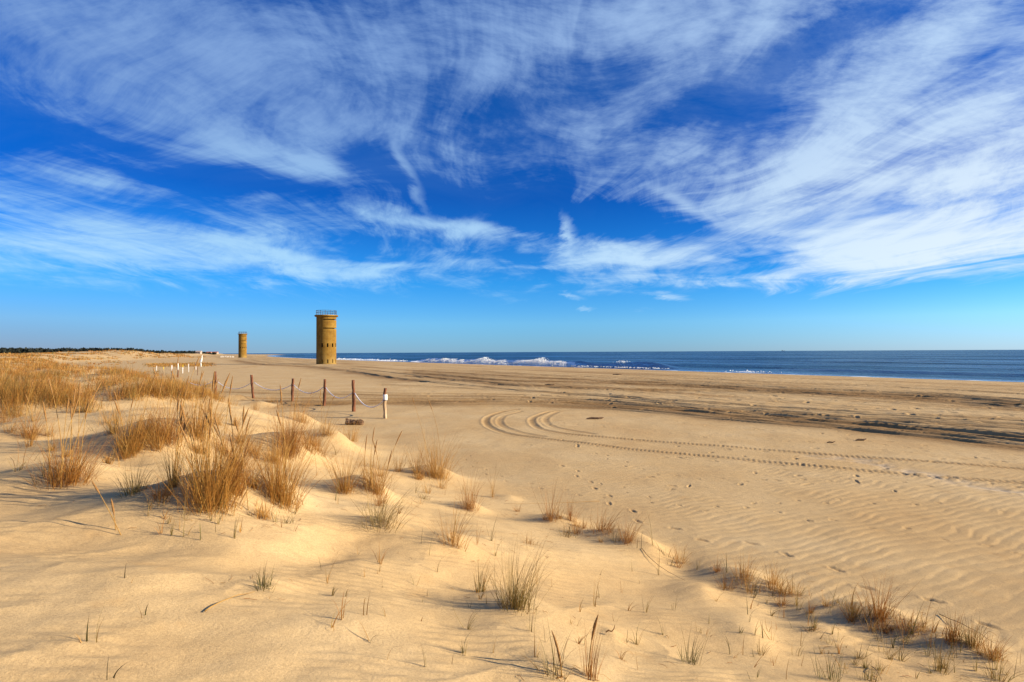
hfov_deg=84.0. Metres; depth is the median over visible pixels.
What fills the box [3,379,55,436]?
grass tuft
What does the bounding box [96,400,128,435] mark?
grass tuft
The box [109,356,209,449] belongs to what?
grass tuft
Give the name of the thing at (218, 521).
grass shoot
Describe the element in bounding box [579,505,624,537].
grass tuft
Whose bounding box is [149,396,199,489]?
grass tuft
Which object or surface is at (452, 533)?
grass tuft
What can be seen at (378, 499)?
grass tuft
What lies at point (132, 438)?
grass tuft
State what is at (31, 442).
grass tuft
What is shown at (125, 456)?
grass tuft
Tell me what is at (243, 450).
grass tuft
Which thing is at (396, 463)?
grass tuft
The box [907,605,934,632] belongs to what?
grass tuft
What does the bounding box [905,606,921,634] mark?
grass shoot
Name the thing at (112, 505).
seed stalk plant
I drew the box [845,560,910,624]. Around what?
grass tuft
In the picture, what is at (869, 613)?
grass shoot
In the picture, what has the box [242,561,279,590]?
grass tuft
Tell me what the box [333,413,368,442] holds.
grass tuft
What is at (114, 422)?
grass shoot
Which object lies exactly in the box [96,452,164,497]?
grass tuft
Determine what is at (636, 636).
grass shoot
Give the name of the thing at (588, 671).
grass tuft
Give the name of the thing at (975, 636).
grass tuft
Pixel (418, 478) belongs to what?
grass tuft
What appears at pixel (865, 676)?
grass tuft
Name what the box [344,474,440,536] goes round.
grass tuft
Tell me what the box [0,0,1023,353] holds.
sky
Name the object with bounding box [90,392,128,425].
grass tuft
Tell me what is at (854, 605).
grass tuft
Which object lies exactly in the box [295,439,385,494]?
grass tuft
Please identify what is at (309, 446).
grass tuft
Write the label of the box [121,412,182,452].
grass tuft
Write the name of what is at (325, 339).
watch tower
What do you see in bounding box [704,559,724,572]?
grass tuft
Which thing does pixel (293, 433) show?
grass tuft
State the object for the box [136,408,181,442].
grass tuft
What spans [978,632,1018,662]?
grass tuft
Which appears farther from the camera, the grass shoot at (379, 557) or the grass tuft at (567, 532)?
the grass tuft at (567, 532)
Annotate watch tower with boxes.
[238,332,246,357]
[314,310,337,363]
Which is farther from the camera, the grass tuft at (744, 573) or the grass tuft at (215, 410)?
the grass tuft at (215, 410)
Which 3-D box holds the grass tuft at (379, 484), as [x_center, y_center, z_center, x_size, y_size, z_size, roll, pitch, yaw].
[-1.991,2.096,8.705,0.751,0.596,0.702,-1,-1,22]
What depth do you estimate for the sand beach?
7.67 m
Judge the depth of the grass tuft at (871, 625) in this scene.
6.01 m
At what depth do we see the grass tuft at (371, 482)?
8.65 m
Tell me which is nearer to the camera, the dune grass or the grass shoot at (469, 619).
the grass shoot at (469, 619)
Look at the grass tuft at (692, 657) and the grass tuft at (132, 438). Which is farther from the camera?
the grass tuft at (132, 438)
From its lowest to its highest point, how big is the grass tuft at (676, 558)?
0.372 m
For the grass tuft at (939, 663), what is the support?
on the sand beach
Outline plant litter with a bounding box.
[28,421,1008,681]
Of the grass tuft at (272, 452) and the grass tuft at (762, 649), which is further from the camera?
the grass tuft at (272, 452)
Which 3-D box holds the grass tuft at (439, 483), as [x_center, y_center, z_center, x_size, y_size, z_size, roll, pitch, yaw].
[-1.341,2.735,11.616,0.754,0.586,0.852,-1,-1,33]
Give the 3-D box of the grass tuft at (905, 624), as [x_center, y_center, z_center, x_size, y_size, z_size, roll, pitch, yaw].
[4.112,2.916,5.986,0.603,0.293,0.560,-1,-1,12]
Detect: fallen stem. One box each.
[205,591,254,610]
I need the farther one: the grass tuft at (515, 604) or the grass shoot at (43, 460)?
the grass shoot at (43, 460)
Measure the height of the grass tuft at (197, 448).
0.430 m
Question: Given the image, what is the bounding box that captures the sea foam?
[338,357,771,372]
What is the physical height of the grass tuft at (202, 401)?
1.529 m
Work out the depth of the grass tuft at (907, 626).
5.91 m
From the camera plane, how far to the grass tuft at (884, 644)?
5.55 m
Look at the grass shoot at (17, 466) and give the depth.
6.91 m
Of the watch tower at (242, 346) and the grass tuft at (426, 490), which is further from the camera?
the watch tower at (242, 346)
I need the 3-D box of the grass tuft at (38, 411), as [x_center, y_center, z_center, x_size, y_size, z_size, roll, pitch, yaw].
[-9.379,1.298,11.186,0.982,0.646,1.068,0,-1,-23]
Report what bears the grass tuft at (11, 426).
on the sand beach
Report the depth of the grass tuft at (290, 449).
10.15 m
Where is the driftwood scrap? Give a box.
[586,417,603,418]
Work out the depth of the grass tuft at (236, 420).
14.29 m
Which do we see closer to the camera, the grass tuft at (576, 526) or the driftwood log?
the grass tuft at (576, 526)
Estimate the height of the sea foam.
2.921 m
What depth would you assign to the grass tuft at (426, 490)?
10.51 m
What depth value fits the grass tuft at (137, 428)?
8.91 m
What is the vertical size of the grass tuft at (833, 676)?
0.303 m
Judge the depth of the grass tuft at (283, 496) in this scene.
6.42 m
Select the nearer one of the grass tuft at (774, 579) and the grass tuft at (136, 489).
the grass tuft at (136, 489)
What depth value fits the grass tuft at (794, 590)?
7.00 m
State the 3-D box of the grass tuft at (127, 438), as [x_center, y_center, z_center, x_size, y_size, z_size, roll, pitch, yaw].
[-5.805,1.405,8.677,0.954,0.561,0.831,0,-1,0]
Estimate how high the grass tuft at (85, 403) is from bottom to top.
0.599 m
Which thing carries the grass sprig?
on the sand beach
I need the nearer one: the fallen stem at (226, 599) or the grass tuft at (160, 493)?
the fallen stem at (226, 599)
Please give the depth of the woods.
702.89 m
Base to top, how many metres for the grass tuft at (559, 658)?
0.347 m
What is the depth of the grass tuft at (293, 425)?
10.67 m
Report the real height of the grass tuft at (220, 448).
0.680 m
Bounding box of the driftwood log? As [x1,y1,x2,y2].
[345,418,363,424]
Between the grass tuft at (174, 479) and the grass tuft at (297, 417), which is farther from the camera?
the grass tuft at (297, 417)
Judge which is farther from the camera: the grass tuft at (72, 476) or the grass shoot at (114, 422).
the grass shoot at (114, 422)
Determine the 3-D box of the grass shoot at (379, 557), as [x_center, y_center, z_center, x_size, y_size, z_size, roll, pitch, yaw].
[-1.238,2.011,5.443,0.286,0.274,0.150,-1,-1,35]
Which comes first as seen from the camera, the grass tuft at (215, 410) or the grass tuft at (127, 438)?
the grass tuft at (127, 438)
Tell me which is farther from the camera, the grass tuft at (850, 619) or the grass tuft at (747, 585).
the grass tuft at (747, 585)
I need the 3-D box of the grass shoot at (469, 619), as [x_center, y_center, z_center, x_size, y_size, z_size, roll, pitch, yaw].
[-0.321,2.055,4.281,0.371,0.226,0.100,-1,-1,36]
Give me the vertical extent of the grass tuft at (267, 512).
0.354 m
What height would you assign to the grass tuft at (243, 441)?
1.001 m
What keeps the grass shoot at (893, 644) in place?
on the sand beach
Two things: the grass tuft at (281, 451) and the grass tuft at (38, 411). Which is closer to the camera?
the grass tuft at (281, 451)
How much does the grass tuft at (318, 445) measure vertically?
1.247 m
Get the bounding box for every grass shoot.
[5,455,25,471]
[39,420,60,477]
[111,404,119,433]
[157,477,169,506]
[215,498,230,523]
[331,597,353,630]
[335,592,355,619]
[367,545,386,563]
[449,600,481,629]
[459,629,471,655]
[534,629,546,657]
[632,624,647,644]
[842,590,883,626]
[884,630,898,648]
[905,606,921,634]
[925,612,942,632]
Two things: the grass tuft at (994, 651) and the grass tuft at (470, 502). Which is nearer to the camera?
the grass tuft at (994, 651)
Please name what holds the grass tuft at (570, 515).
on the sand beach
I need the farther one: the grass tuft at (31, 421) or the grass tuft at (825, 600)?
the grass tuft at (31, 421)
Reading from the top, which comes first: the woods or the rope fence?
the woods
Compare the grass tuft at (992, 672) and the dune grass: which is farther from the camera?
the dune grass
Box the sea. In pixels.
[228,350,1023,381]
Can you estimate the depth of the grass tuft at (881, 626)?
6.02 m
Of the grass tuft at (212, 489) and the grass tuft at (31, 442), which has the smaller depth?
the grass tuft at (212, 489)
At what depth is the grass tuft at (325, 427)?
15.01 m
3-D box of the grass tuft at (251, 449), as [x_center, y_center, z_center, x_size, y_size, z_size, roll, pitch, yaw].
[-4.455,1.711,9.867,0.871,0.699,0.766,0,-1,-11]
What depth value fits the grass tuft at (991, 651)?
5.45 m
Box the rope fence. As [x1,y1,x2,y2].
[191,371,387,418]
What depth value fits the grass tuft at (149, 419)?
9.07 m
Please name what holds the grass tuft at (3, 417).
on the sand beach
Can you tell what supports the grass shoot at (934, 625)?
on the sand beach
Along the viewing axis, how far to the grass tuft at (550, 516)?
9.42 m
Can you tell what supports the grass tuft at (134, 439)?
on the sand beach
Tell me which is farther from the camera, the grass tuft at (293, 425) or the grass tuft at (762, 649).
the grass tuft at (293, 425)
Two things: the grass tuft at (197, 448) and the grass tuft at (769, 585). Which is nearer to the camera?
the grass tuft at (769, 585)
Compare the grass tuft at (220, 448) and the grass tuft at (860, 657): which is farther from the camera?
the grass tuft at (220, 448)
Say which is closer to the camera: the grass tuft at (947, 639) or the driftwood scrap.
the grass tuft at (947, 639)
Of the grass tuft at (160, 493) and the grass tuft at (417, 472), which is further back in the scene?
the grass tuft at (417, 472)
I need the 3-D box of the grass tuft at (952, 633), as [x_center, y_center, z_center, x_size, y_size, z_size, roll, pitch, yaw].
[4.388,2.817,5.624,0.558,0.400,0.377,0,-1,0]
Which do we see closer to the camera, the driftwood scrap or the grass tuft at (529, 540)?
the grass tuft at (529, 540)
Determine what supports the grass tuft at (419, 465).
on the sand beach
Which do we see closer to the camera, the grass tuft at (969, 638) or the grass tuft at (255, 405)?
the grass tuft at (969, 638)
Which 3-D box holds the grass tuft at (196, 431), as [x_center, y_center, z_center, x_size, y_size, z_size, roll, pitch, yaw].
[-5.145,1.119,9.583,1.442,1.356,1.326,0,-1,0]
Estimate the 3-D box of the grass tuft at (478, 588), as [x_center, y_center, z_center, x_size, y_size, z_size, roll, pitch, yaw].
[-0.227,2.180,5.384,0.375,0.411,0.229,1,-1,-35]
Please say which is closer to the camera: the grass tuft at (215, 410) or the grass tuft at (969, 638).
the grass tuft at (969, 638)
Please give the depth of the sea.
251.00 m
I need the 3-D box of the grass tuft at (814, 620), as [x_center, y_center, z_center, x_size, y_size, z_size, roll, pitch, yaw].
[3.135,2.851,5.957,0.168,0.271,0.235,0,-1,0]
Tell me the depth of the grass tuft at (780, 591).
7.00 m
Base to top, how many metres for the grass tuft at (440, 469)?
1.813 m
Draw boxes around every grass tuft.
[0,399,24,422]
[0,402,29,433]
[2,378,146,489]
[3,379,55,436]
[13,414,52,447]
[17,419,41,439]
[21,400,56,421]
[74,394,92,411]
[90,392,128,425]
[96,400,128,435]
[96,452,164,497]
[97,371,164,459]
[101,449,114,464]
[107,409,161,453]
[108,423,156,449]
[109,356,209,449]
[110,435,149,459]
[120,404,159,457]
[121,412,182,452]
[122,371,297,520]
[126,392,182,435]
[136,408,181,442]
[139,472,182,503]
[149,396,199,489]
[168,371,235,445]
[175,380,230,411]
[185,407,277,495]
[187,436,205,454]
[195,427,239,456]
[204,391,227,423]
[213,430,268,464]
[222,402,281,445]
[224,385,345,512]
[224,390,243,405]
[230,409,245,426]
[238,453,273,490]
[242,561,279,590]
[243,425,265,458]
[249,395,265,410]
[253,379,337,459]
[254,493,279,519]
[258,434,285,461]
[261,433,296,465]
[276,408,314,440]
[279,391,322,424]
[279,438,303,458]
[284,408,344,460]
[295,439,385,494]
[298,414,323,453]
[306,427,326,445]
[315,390,339,435]
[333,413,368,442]
[339,427,406,494]
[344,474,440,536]
[363,487,391,506]
[366,471,399,497]
[377,449,409,471]
[402,439,428,473]
[409,461,432,479]
[411,465,426,478]
[412,398,471,480]
[418,495,476,551]
[422,481,433,493]
[429,464,450,488]
[439,463,488,511]
[469,535,571,615]
[472,553,491,591]
[517,619,577,681]
[521,532,539,545]
[531,477,567,521]
[561,522,577,537]
[563,511,602,534]
[564,495,588,520]
[578,615,610,680]
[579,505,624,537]
[600,512,617,535]
[616,517,647,544]
[672,545,700,565]
[677,621,710,664]
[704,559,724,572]
[710,567,740,590]
[720,548,765,585]
[734,573,761,595]
[757,639,771,655]
[762,553,784,588]
[762,561,788,592]
[774,576,802,596]
[785,574,806,596]
[801,617,826,631]
[803,645,846,681]
[808,599,821,613]
[808,614,820,627]
[817,589,837,606]
[834,595,873,621]
[842,599,862,627]
[844,580,866,611]
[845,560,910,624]
[849,659,866,667]
[851,655,881,681]
[852,642,874,658]
[862,613,880,632]
[866,628,908,654]
[874,608,890,631]
[876,609,934,635]
[891,610,921,635]
[892,637,912,661]
[893,626,923,644]
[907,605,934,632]
[919,608,969,645]
[921,623,962,674]
[935,609,991,647]
[943,624,957,644]
[962,621,992,650]
[963,632,1011,661]
[966,633,1023,681]
[975,636,1010,660]
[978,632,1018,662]
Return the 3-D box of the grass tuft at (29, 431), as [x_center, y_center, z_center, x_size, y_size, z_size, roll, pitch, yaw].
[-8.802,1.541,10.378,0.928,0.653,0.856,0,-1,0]
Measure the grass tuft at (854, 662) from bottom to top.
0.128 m
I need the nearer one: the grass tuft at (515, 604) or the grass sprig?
the grass sprig
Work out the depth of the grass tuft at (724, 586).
7.09 m
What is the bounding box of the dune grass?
[0,349,233,417]
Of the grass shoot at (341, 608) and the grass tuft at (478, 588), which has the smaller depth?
the grass shoot at (341, 608)
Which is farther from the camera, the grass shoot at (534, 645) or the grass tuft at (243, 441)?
the grass tuft at (243, 441)
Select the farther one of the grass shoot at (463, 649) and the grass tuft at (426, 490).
the grass tuft at (426, 490)
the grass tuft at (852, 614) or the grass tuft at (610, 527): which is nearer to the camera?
the grass tuft at (852, 614)
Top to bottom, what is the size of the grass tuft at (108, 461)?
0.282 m
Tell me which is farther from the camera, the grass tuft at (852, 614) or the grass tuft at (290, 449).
the grass tuft at (290, 449)
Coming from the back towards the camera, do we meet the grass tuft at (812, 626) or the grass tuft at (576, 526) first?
the grass tuft at (576, 526)
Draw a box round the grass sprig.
[86,618,88,641]
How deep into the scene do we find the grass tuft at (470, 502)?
9.57 m
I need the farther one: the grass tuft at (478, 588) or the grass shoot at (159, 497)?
the grass shoot at (159, 497)
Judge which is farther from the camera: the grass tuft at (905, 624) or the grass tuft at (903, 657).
the grass tuft at (905, 624)
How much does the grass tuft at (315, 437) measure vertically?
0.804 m
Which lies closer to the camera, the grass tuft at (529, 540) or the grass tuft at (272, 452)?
the grass tuft at (529, 540)
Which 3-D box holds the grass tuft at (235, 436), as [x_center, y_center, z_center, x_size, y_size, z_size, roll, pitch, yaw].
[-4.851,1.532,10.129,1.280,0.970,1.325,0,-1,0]
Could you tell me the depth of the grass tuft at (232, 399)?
27.23 m
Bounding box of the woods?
[0,347,215,354]
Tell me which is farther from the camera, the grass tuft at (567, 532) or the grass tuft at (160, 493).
the grass tuft at (567, 532)
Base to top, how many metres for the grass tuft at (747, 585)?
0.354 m
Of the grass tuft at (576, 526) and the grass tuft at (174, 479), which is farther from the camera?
the grass tuft at (576, 526)
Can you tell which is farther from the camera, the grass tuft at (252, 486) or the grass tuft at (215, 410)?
the grass tuft at (215, 410)
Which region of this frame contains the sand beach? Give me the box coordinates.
[0,350,1023,681]
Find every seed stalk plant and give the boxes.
[91,480,120,534]
[111,499,115,529]
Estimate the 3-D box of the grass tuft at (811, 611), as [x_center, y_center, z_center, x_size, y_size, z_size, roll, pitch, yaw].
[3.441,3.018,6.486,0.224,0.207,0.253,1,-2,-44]
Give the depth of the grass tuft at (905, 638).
5.75 m
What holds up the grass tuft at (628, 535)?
on the sand beach
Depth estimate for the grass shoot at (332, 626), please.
3.77 m

